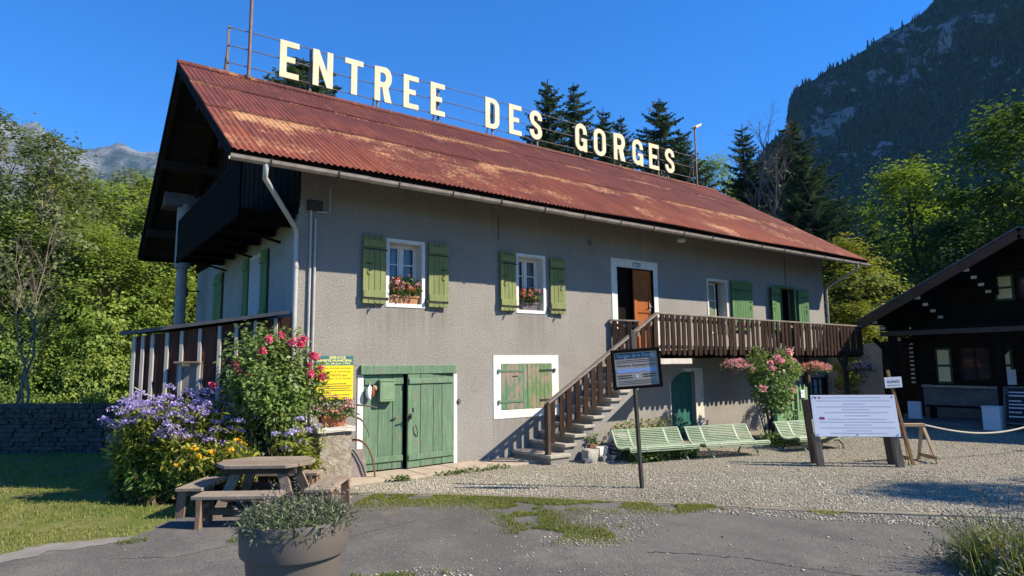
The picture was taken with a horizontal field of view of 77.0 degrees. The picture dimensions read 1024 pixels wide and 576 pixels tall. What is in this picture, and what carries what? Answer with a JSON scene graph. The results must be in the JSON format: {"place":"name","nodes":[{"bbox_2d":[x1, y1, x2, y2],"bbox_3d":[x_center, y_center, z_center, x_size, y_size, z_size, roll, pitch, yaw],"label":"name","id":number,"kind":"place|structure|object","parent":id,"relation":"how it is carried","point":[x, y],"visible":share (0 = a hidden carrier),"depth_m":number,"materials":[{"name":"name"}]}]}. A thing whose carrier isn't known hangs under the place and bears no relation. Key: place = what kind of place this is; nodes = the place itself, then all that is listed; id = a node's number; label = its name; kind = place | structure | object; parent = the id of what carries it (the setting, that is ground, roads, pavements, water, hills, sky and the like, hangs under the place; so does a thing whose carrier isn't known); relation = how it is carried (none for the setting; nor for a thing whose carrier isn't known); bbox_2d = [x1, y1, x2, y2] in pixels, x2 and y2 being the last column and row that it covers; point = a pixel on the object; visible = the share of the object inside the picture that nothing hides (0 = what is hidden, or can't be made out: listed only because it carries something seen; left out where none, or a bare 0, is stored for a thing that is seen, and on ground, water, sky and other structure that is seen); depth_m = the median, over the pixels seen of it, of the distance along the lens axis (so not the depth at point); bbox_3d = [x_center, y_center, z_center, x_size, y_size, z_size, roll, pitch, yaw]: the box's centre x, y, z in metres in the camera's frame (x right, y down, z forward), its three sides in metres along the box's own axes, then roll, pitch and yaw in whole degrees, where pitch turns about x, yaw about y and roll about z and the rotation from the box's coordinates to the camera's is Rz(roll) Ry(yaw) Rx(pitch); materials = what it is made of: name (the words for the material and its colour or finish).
{"place":"outdoors","nodes":[
{"label":"outdoors","id":0,"kind":"place"},
{"bbox_2d":[0,537,131,562],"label":"path","id":1,"kind":"structure","parent":0,"point":[26,552],"depth_m":8.47,"materials":[{"name":"concrete"}]},
{"bbox_2d":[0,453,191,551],"bbox_3d":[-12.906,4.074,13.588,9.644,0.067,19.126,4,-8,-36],"label":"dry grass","id":2,"kind":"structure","parent":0,"point":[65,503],"depth_m":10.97,"materials":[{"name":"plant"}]},
{"bbox_2d":[0,118,193,319],"bbox_3d":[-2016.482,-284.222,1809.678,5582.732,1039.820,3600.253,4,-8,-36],"label":"hills","id":3,"kind":"structure","parent":0,"point":[120,155],"depth_m":2740.36,"materials":[{"name":"stone"}]},
{"bbox_2d":[0,453,194,552],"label":"grass","id":4,"kind":"structure","parent":0,"point":[59,460],"depth_m":11.32,"materials":[{"name":"plant"}]},
{"bbox_2d":[0,436,749,554],"bbox_3d":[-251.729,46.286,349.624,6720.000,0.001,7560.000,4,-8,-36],"label":"ground","id":5,"kind":"structure","parent":0,"point":[100,493],"depth_m":10.95,"materials":[{"name":"plant"}]},
{"bbox_2d":[0,236,59,402],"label":"bare sapling","id":6,"kind":"object","parent":5,"relation":"on","point":[25,371],"visible":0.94,"depth_m":20.64,"materials":[{"name":"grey plant"}]},
{"bbox_2d":[0,310,61,403],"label":"shrub","id":7,"kind":"object","parent":5,"relation":"on","point":[7,398],"visible":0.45,"depth_m":24.58,"materials":[{"name":"green plant"}]},
{"bbox_2d":[2,260,66,402],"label":"bare sapling","id":8,"kind":"object","parent":5,"relation":"on","point":[22,373],"visible":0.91,"depth_m":20.75,"materials":[{"name":"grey plant"}]},
{"bbox_2d":[0,208,82,402],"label":"bare sapling","id":9,"kind":"object","parent":5,"relation":"on","point":[29,365],"visible":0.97,"depth_m":21.38,"materials":[{"name":"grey plant"}]},
{"bbox_2d":[0,206,85,390],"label":"broadleaf tree","id":10,"kind":"object","parent":5,"relation":"on","point":[29,223],"visible":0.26,"depth_m":26.79,"materials":[{"name":"green plant"}]},
{"bbox_2d":[0,105,93,297],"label":"thin tree","id":11,"kind":"object","parent":5,"relation":"on","point":[17,130],"visible":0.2,"depth_m":32.80,"materials":[{"name":"green plant"}]},
{"bbox_2d":[0,255,115,402],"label":"shrub","id":12,"kind":"object","parent":5,"relation":"on","point":[9,308],"visible":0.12,"depth_m":26.56,"materials":[{"name":"green plant"}]},
{"bbox_2d":[9,320,111,402],"bbox_3d":[-18.001,3.499,25.697,4.813,4.412,4.100,-5,-8,31],"label":"shrub","id":13,"kind":"object","parent":5,"relation":"on","point":[51,380],"visible":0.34,"depth_m":25.02,"materials":[{"name":"green plant"}]},
{"bbox_2d":[0,126,122,351],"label":"thin tree","id":14,"kind":"object","parent":5,"relation":"on","point":[44,170],"visible":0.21,"depth_m":30.21,"materials":[{"name":"green plant"}]},
{"bbox_2d":[0,403,127,453],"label":"stone wall","id":15,"kind":"structure","parent":5,"relation":"on","point":[27,428],"depth_m":18.12,"materials":[{"name":"stone"}]},
{"bbox_2d":[0,131,130,360],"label":"thin tree","id":16,"kind":"object","parent":5,"relation":"on","point":[57,178],"visible":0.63,"depth_m":27.48,"materials":[{"name":"green plant"}]},
{"bbox_2d":[0,170,136,309],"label":"broadleaf tree","id":17,"kind":"object","parent":5,"relation":"on","point":[7,205],"visible":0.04,"depth_m":34.84,"materials":[{"name":"green plant"}]},
{"bbox_2d":[0,209,147,392],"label":"broadleaf tree","id":18,"kind":"object","parent":5,"relation":"on","point":[69,306],"visible":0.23,"depth_m":27.31,"materials":[{"name":"green plant"}]},
{"bbox_2d":[31,313,135,402],"bbox_3d":[-16.899,3.369,26.624,4.539,4.885,5.328,-4,-7,24],"label":"shrub","id":19,"kind":"object","parent":5,"relation":"on","point":[84,397],"visible":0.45,"depth_m":25.42,"materials":[{"name":"green plant"}]},
{"bbox_2d":[3,222,171,402],"bbox_3d":[-17.483,1.488,26.814,6.558,8.688,5.446,4,-8,-31],"label":"broadleaf tree","id":20,"kind":"object","parent":5,"relation":"on","point":[99,338],"visible":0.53,"depth_m":26.52,"materials":[{"name":"green plant"}]},
{"bbox_2d":[24,168,173,335],"bbox_3d":[-20.651,0.299,32.631,10.057,12.582,8.352,-4,-8,30],"label":"broadleaf tree","id":21,"kind":"object","parent":5,"relation":"on","point":[110,192],"visible":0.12,"depth_m":32.97,"materials":[{"name":"green plant"}]},
{"bbox_2d":[75,165,173,320],"bbox_3d":[-21.637,0.048,35.502,6.118,13.747,6.515,3,-7,-26],"label":"thin tree","id":22,"kind":"object","parent":5,"relation":"on","point":[129,180],"visible":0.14,"depth_m":35.53,"materials":[{"name":"green plant"}]},
{"bbox_2d":[71,168,195,317],"bbox_3d":[-22.105,-0.125,38.783,11.324,14.968,8.046,3,-8,-27],"label":"broadleaf tree","id":23,"kind":"object","parent":5,"relation":"on","point":[149,184],"visible":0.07,"depth_m":39.02,"materials":[{"name":"green plant"}]},
{"bbox_2d":[71,189,197,384],"bbox_3d":[-16.956,0.785,29.562,5.793,10.777,8.153,-1,-7,2],"label":"broadleaf tree","id":24,"kind":"object","parent":5,"relation":"on","point":[147,296],"visible":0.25,"depth_m":28.80,"materials":[{"name":"green plant"}]},
{"bbox_2d":[102,309,172,402],"bbox_3d":[-15.851,3.445,27.995,4.686,5.043,5.500,-2,-7,9],"label":"shrub","id":25,"kind":"object","parent":5,"relation":"on","point":[151,325],"visible":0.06,"depth_m":27.53,"materials":[{"name":"green plant"}]},
{"bbox_2d":[101,460,174,506],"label":"weed clump","id":26,"kind":"object","parent":5,"relation":"on","point":[146,485],"visible":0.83,"depth_m":11.25,"materials":[{"name":"green plant"}]},
{"bbox_2d":[110,270,196,372],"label":"broadleaf tree","id":27,"kind":"object","parent":5,"relation":"on","point":[167,293],"visible":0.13,"depth_m":28.43,"materials":[{"name":"green plant"}]},
{"bbox_2d":[98,383,213,501],"bbox_3d":[-6.553,2.810,11.797,2.001,2.122,1.509,1,-7,-9],"label":"phlox clump","id":28,"kind":"object","parent":5,"relation":"on","point":[139,442],"visible":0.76,"depth_m":11.51,"materials":[{"name":"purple plant"}]},
{"bbox_2d":[65,57,342,325],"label":"spruce","id":29,"kind":"object","parent":5,"relation":"on","point":[300,70],"visible":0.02,"depth_m":43.06,"materials":[{"name":"green plant"}]},
{"bbox_2d":[156,387,257,485],"bbox_3d":[-5.750,2.859,11.936,1.896,2.035,1.193,-1,-7,7],"label":"phlox clump","id":30,"kind":"object","parent":5,"relation":"on","point":[203,410],"visible":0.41,"depth_m":11.80,"materials":[{"name":"purple plant"}]},
{"bbox_2d":[156,435,259,504],"bbox_3d":[-5.348,3.207,11.446,1.913,1.260,0.935,0,-7,-2],"label":"coneflower clump","id":31,"kind":"object","parent":5,"relation":"on","point":[198,465],"visible":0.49,"depth_m":11.27,"materials":[{"name":"yellow plant"}]},
{"bbox_2d":[119,59,870,481],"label":"old house","id":32,"kind":"structure","parent":5,"relation":"on","point":[319,219],"depth_m":16.41,"materials":[{"name":"grey paint"}]},
{"bbox_2d":[248,253,260,314],"bbox_3d":[-6.335,0.095,15.883,0.034,1.848,1.204,4,-8,-36],"label":"window","id":33,"kind":"structure","parent":32,"relation":"in","point":[254,267],"depth_m":15.93,"materials":[{"name":"glass"}]},
{"bbox_2d":[315,356,353,399],"bbox_3d":[-3.729,1.883,13.529,0.812,0.910,0.030,4,-8,-36],"label":"notice sign","id":34,"kind":"object","parent":32,"relation":"attached to","point":[340,382],"depth_m":13.57,"materials":[{"name":"yellow"}]},
{"bbox_2d":[363,375,402,470],"bbox_3d":[-2.820,2.936,14.113,0.935,2.042,0.091,4,-8,-36],"label":"barn door","id":35,"kind":"structure","parent":32,"relation":"in","point":[384,424],"depth_m":14.09,"materials":[{"name":"wood"}]},
{"bbox_2d":[377,380,395,401],"bbox_3d":[-2.759,2.250,14.124,0.371,0.469,0.165,4,-8,-36],"label":"letterbox","id":36,"kind":"object","parent":32,"relation":"attached to","point":[385,390],"visible":1,"depth_m":14.05,"materials":[{"name":"metal"}]},
{"bbox_2d":[389,244,416,295],"bbox_3d":[-2.634,-0.299,15.056,0.823,1.393,0.144,4,-8,-36],"label":"window","id":37,"kind":"structure","parent":32,"relation":"in","point":[402,261],"depth_m":15.11,"materials":[{"name":"glass"}]},
{"bbox_2d":[389,274,422,303],"bbox_3d":[-2.483,0.022,14.805,1.026,0.686,0.633,4,-8,-36],"label":"flower box","id":38,"kind":"object","parent":32,"relation":"on","point":[400,298],"visible":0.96,"depth_m":14.72,"materials":[{"name":"ceramic"}]},
{"bbox_2d":[406,374,452,467],"bbox_3d":[-1.893,3.000,14.713,1.331,2.048,0.139,6,-9,-43],"label":"barn door","id":39,"kind":"structure","parent":32,"relation":"in","point":[429,415],"depth_m":14.71,"materials":[{"name":"wood"}]},
{"bbox_2d":[223,25,694,183],"bbox_3d":[0.051,-5.867,24.492,20.569,1.940,0.884,4,-8,-36],"label":"rooftop sign","id":40,"kind":"object","parent":32,"relation":"on","point":[327,75],"visible":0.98,"depth_m":22.03,"materials":[{"name":"metal"}]},
{"bbox_2d":[518,258,536,309],"bbox_3d":[0.305,-0.078,17.187,0.818,1.393,0.144,4,-8,-36],"label":"window","id":41,"kind":"structure","parent":32,"relation":"in","point":[527,268],"depth_m":17.31,"materials":[{"name":"glass"}]},
{"bbox_2d":[519,287,540,309],"bbox_3d":[0.441,0.261,16.945,0.536,0.653,0.770,-6,-9,39],"label":"flower box","id":42,"kind":"object","parent":32,"relation":"on","point":[525,304],"visible":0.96,"depth_m":16.84,"materials":[{"name":"pink plant"}]},
{"bbox_2d":[617,269,629,342],"bbox_3d":[3.228,0.737,19.207,0.742,2.611,0.049,4,-8,-36],"label":"inner door","id":43,"kind":"structure","parent":32,"relation":"in","point":[622,275],"depth_m":19.32,"materials":[{"name":"brown wood"}]},
{"bbox_2d":[632,270,652,347],"bbox_3d":[3.985,0.760,19.469,0.763,2.611,0.138,4,-8,-36],"label":"entrance door","id":44,"kind":"structure","parent":32,"relation":"in","point":[641,280],"depth_m":19.54,"materials":[{"name":"wood"}]},
{"bbox_2d":[671,372,692,435],"bbox_3d":[5.245,3.620,20.129,1.148,1.988,0.070,4,-8,-36],"label":"cellar door","id":45,"kind":"structure","parent":32,"relation":"in","point":[681,398],"depth_m":20.18,"materials":[{"name":"teal paint"}]},
{"bbox_2d":[717,353,753,373],"bbox_3d":[6.752,2.262,19.335,1.263,0.659,1.040,4,-8,-36],"label":"hanging basket","id":46,"kind":"object","parent":32,"relation":"hanging from","point":[729,364],"visible":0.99,"depth_m":19.20,"materials":[{"name":"plant"}]},
{"bbox_2d":[773,384,807,433],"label":"picket gate","id":47,"kind":"structure","parent":32,"relation":"in","point":[799,416],"depth_m":19.44,"materials":[{"name":"green"}]},
{"bbox_2d":[799,357,832,374],"bbox_3d":[10.252,2.639,21.886,1.391,0.659,1.013,4,-8,-36],"label":"hanging basket","id":48,"kind":"object","parent":32,"relation":"hanging from","point":[823,366],"visible":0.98,"depth_m":21.72,"materials":[{"name":"plant"}]},
{"bbox_2d":[520,79,592,158],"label":"spruce","id":49,"kind":"object","parent":5,"relation":"on","point":[549,103],"visible":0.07,"depth_m":41.39,"materials":[{"name":"green plant"}]},
{"bbox_2d":[555,82,612,160],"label":"spruce","id":50,"kind":"object","parent":5,"relation":"on","point":[576,114],"visible":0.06,"depth_m":45.68,"materials":[{"name":"green plant"}]},
{"bbox_2d":[583,108,632,166],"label":"spruce","id":51,"kind":"object","parent":5,"relation":"on","point":[609,149],"visible":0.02,"depth_m":41.62,"materials":[{"name":"green plant"}]},
{"bbox_2d":[608,115,648,171],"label":"spruce","id":52,"kind":"object","parent":5,"relation":"on","point":[622,132],"visible":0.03,"depth_m":47.08,"materials":[{"name":"green plant"}]},
{"bbox_2d":[627,99,727,192],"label":"spruce","id":53,"kind":"object","parent":5,"relation":"on","point":[660,134],"visible":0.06,"depth_m":52.48,"materials":[{"name":"green plant"}]},
{"bbox_2d":[660,128,713,185],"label":"spruce","id":54,"kind":"object","parent":5,"relation":"on","point":[682,169],"visible":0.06,"depth_m":47.15,"materials":[{"name":"green plant"}]},
{"bbox_2d":[691,150,739,199],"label":"maple","id":55,"kind":"object","parent":5,"relation":"on","point":[705,164],"visible":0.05,"depth_m":51.30,"materials":[{"name":"green plant"}]},
{"bbox_2d":[716,124,783,215],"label":"spruce","id":56,"kind":"object","parent":5,"relation":"on","point":[737,186],"visible":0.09,"depth_m":44.12,"materials":[{"name":"green plant"}]},
{"bbox_2d":[698,105,839,226],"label":"bare tree","id":57,"kind":"object","parent":5,"relation":"on","point":[757,191],"visible":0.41,"depth_m":41.71,"materials":[{"name":"brown plant"}]},
{"bbox_2d":[752,147,821,233],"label":"bare tree","id":58,"kind":"object","parent":5,"relation":"on","point":[776,204],"visible":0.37,"depth_m":37.66,"materials":[{"name":"brown plant"}]},
{"bbox_2d":[747,119,902,302],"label":"spruce","id":59,"kind":"object","parent":5,"relation":"on","point":[795,150],"visible":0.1,"depth_m":42.16,"materials":[{"name":"green plant"}]},
{"bbox_2d":[763,154,911,342],"bbox_3d":[17.315,-0.549,38.012,14.156,15.274,15.442,0,-7,-2],"label":"spruce","id":60,"kind":"object","parent":5,"relation":"on","point":[824,226],"visible":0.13,"depth_m":37.51,"materials":[{"name":"green plant"}]},
{"bbox_2d":[825,299,887,394],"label":"yellow tree","id":61,"kind":"object","parent":5,"relation":"on","point":[857,310],"visible":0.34,"depth_m":30.08,"materials":[{"name":"green plant"}]},
{"bbox_2d":[821,232,913,343],"bbox_3d":[17.371,1.659,33.487,8.787,9.339,6.908,4,-8,-33],"label":"yellow tree","id":62,"kind":"object","parent":5,"relation":"on","point":[872,278],"visible":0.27,"depth_m":32.94,"materials":[{"name":"green plant"}]},
{"bbox_2d":[887,151,943,282],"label":"broadleaf tree","id":63,"kind":"object","parent":5,"relation":"on","point":[912,153],"visible":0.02,"depth_m":62.29,"materials":[{"name":"green plant"}]},
{"bbox_2d":[828,225,1023,431],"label":"log chalet","id":64,"kind":"object","parent":5,"relation":"on","point":[963,319],"visible":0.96,"depth_m":23.87,"materials":[{"name":"wood"}]},
{"bbox_2d":[959,346,992,380],"bbox_3d":[17.096,2.797,23.760,0.056,1.260,0.952,4,-8,-36],"label":"window","id":65,"kind":"structure","parent":64,"relation":"in","point":[975,362],"depth_m":23.75,"materials":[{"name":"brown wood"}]},
{"bbox_2d":[835,153,1023,298],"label":"maple","id":66,"kind":"object","parent":5,"relation":"on","point":[895,186],"visible":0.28,"depth_m":43.68,"materials":[{"name":"green plant"}]},
{"bbox_2d":[867,178,1014,295],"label":"dark tree","id":67,"kind":"object","parent":5,"relation":"on","point":[936,212],"visible":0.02,"depth_m":50.92,"materials":[{"name":"green plant"}]},
{"bbox_2d":[884,203,1002,298],"bbox_3d":[26.425,0.964,38.125,11.387,11.484,8.645,4,-8,-33],"label":"dark tree","id":68,"kind":"object","parent":5,"relation":"on","point":[941,237],"visible":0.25,"depth_m":37.91,"materials":[{"name":"green plant"}]},
{"bbox_2d":[899,177,1023,278],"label":"dark tree","id":69,"kind":"object","parent":5,"relation":"on","point":[988,218],"visible":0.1,"depth_m":41.61,"materials":[{"name":"green plant"}]},
{"bbox_2d":[905,89,1023,263],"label":"maple","id":70,"kind":"object","parent":5,"relation":"on","point":[998,137],"visible":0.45,"depth_m":40.26,"materials":[{"name":"green plant"}]},
{"bbox_2d":[923,482,1023,575],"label":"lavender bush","id":71,"kind":"object","parent":5,"relation":"on","point":[991,553],"visible":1,"depth_m":7.11,"materials":[{"name":"green plant"}]},
{"bbox_2d":[295,456,538,493],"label":"pavement","id":72,"kind":"structure","parent":0,"point":[412,473],"depth_m":14.13,"materials":[{"name":"concrete"}]},
{"bbox_2d":[0,0,933,194],"label":"sky","id":73,"kind":"structure","parent":0,"point":[103,71],"materials":[{"name":"blue"}]},
{"bbox_2d":[0,494,1023,575],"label":"road","id":74,"kind":"structure","parent":0,"point":[365,554],"depth_m":8.25,"materials":[{"name":"asphalt"}]},
{"bbox_2d":[175,475,232,517],"bbox_3d":[-5.076,3.446,10.675,0.461,0.477,1.260,0,-7,-1],"label":"picnic bench","id":75,"kind":"object","parent":74,"relation":"on","point":[210,482],"visible":0.61,"depth_m":10.17,"materials":[{"name":"brown wood"}]},
{"bbox_2d":[191,490,285,529],"bbox_3d":[-4.074,3.310,9.613,1.260,0.477,0.461,0,-7,-1],"label":"picnic bench","id":76,"kind":"object","parent":74,"relation":"on","point":[206,511],"visible":0.66,"depth_m":9.57,"materials":[{"name":"brown wood"}]},
{"bbox_2d":[213,456,315,518],"bbox_3d":[-4.044,3.272,10.605,1.516,0.841,1.128,0,-7,-1],"label":"picnic table","id":77,"kind":"object","parent":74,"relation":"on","point":[281,467],"visible":0.82,"depth_m":10.32,"materials":[{"name":"brown wood"}]},
{"bbox_2d":[253,469,322,490],"bbox_3d":[-4.059,3.543,11.587,1.197,0.477,0.461,0,-7,-1],"label":"picnic bench","id":78,"kind":"object","parent":74,"relation":"on","point":[312,475],"visible":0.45,"depth_m":11.44,"materials":[{"name":"brown wood"}]},
{"bbox_2d":[224,477,358,575],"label":"planter","id":79,"kind":"object","parent":74,"relation":"on","point":[293,535],"visible":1,"depth_m":4.75,"materials":[{"name":"concrete"}]},
{"bbox_2d":[269,410,327,495],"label":"phlox clump","id":80,"kind":"object","parent":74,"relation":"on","point":[301,449],"visible":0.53,"depth_m":11.80,"materials":[{"name":"green plant"}]},
{"bbox_2d":[304,474,350,503],"bbox_3d":[-3.001,3.407,10.526,0.461,0.477,1.361,0,-7,-1],"label":"picnic bench","id":81,"kind":"object","parent":74,"relation":"on","point":[342,480],"visible":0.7,"depth_m":10.63,"materials":[{"name":"brown wood"}]},
{"bbox_2d":[350,493,716,549],"bbox_3d":[0.004,3.502,9.925,6.016,0.054,3.213,-3,-7,18],"label":"grass strip","id":82,"kind":"object","parent":74,"relation":"on","point":[543,515],"depth_m":10.44,"materials":[{"name":"plant"}]},
{"bbox_2d":[116,506,950,575],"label":"verge tufts","id":83,"kind":"object","parent":74,"relation":"on","point":[443,572],"visible":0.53,"depth_m":8.68,"materials":[{"name":"green plant"}]},
{"bbox_2d":[66,502,1023,575],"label":"loose stones","id":84,"kind":"object","parent":74,"relation":"on","point":[848,516],"visible":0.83,"depth_m":9.36,"materials":[{"name":"gravel"}]},
{"bbox_2d":[358,493,1023,518],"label":"kerb","id":85,"kind":"structure","parent":74,"relation":"on","point":[901,513],"depth_m":9.94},
{"bbox_2d":[338,413,1023,515],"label":"gravel yard","id":86,"kind":"structure","parent":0,"point":[755,434],"depth_m":13.91,"materials":[{"name":"gravel"}]},
{"bbox_2d":[208,320,329,481],"bbox_3d":[-4.610,2.247,12.326,2.226,3.251,1.331,4,-8,-36],"label":"rose bush","id":87,"kind":"object","parent":86,"relation":"on","point":[263,396],"visible":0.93,"depth_m":12.22,"materials":[{"name":"green plant"}]},
{"bbox_2d":[305,424,355,481],"bbox_3d":[-3.609,3.330,12.760,0.774,1.177,0.717,4,-8,-36],"label":"stone pedestal","id":88,"kind":"object","parent":86,"relation":"on","point":[335,457],"visible":0.64,"depth_m":12.56,"materials":[{"name":"stone"}]},
{"bbox_2d":[309,393,358,426],"bbox_3d":[-3.554,2.421,12.804,1.011,0.649,0.778,4,-8,-36],"label":"flower box","id":89,"kind":"object","parent":88,"relation":"on","point":[336,416],"visible":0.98,"depth_m":12.71,"materials":[{"name":"ceramic"}]},
{"bbox_2d":[351,449,365,477],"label":"grey slab","id":90,"kind":"structure","parent":86,"relation":"on","point":[358,464],"depth_m":13.30,"materials":[{"name":"stone"}]},
{"bbox_2d":[610,330,662,488],"bbox_3d":[2.317,2.276,12.006,0.955,3.011,0.384,-1,-7,0],"label":"information sign","id":91,"kind":"object","parent":86,"relation":"on","point":[635,369],"visible":1,"depth_m":11.94,"materials":[{"name":"metal"}]},
{"bbox_2d":[610,426,699,460],"bbox_3d":[3.441,3.794,15.542,1.918,0.741,0.962,2,-7,-21],"label":"garden bench","id":92,"kind":"object","parent":86,"relation":"on","point":[657,446],"visible":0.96,"depth_m":15.66,"materials":[{"name":"wood"}]},
{"bbox_2d":[621,446,700,462],"bbox_3d":[3.622,4.039,15.641,2.198,0.375,1.091,2,-7,-22],"label":"weed patch","id":93,"kind":"object","parent":86,"relation":"on","point":[660,456],"visible":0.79,"depth_m":15.43,"materials":[{"name":"plant"}]},
{"bbox_2d":[683,423,770,458],"bbox_3d":[5.381,3.847,16.158,1.918,0.741,0.962,2,-7,-20],"label":"garden bench","id":94,"kind":"object","parent":86,"relation":"on","point":[727,442],"visible":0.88,"depth_m":16.29,"materials":[{"name":"metal"}]},
{"bbox_2d":[743,345,802,439],"bbox_3d":[8.059,3.169,19.569,2.662,2.869,1.330,4,-8,-36],"label":"rose bush","id":95,"kind":"object","parent":86,"relation":"on","point":[766,382],"visible":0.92,"depth_m":19.21,"materials":[{"name":"green plant"}]},
{"bbox_2d":[757,427,835,447],"bbox_3d":[8.004,4.247,18.268,2.721,0.459,1.253,4,-8,-36],"label":"weed patch","id":96,"kind":"object","parent":86,"relation":"on","point":[778,439],"visible":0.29,"depth_m":17.82,"materials":[{"name":"plant"}]},
{"bbox_2d":[772,419,854,451],"bbox_3d":[8.080,3.948,17.253,1.918,0.741,0.962,2,-7,-22],"label":"garden bench","id":97,"kind":"object","parent":86,"relation":"on","point":[794,437],"visible":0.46,"depth_m":17.26,"materials":[{"name":"wood"}]},
{"bbox_2d":[801,395,904,467],"bbox_3d":[7.629,3.207,14.481,1.901,1.590,0.591,-1,-7,7],"label":"notice board","id":98,"kind":"object","parent":86,"relation":"on","point":[835,416],"visible":0.95,"depth_m":14.34,"materials":[{"name":"plastic"}]},
{"bbox_2d":[884,370,914,464],"bbox_3d":[8.711,2.921,14.520,0.490,2.140,0.151,-3,-7,16],"label":"ticket sign","id":99,"kind":"object","parent":86,"relation":"on","point":[892,383],"visible":0.99,"depth_m":14.57,"materials":[{"name":"brown wood"}]},
{"bbox_2d":[899,423,939,464],"bbox_3d":[9.226,3.575,14.809,0.689,0.905,0.796,-1,-7,1],"label":"sawhorse","id":100,"kind":"object","parent":86,"relation":"on","point":[922,430],"visible":0.52,"depth_m":14.78,"materials":[{"name":"brown wood"}]},
{"bbox_2d":[980,405,1003,430],"bbox_3d":[15.763,4.257,21.087,0.476,0.784,0.546,4,-8,-36],"label":"white crate","id":101,"kind":"object","parent":86,"relation":"on","point":[993,417],"visible":0.91,"depth_m":20.94,"materials":[{"name":"plastic"}]},
{"bbox_2d":[1003,386,1023,430],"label":"chalkboard","id":102,"kind":"object","parent":86,"relation":"on","point":[1013,405],"visible":0.95,"depth_m":20.75,"materials":[{"name":"black"}]},
{"bbox_2d":[732,0,1023,268],"bbox_3d":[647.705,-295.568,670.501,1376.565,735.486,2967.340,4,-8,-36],"label":"mountain","id":103,"kind":"structure","parent":0,"point":[864,149],"depth_m":635.68,"materials":[{"name":"stone"}]},
{"bbox_2d":[731,0,1023,270],"bbox_3d":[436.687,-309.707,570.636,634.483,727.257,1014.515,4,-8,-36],"label":"mountain forest","id":104,"kind":"object","parent":103,"relation":"on","point":[924,16],"visible":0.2,"depth_m":631.75,"materials":[{"name":"plant"}]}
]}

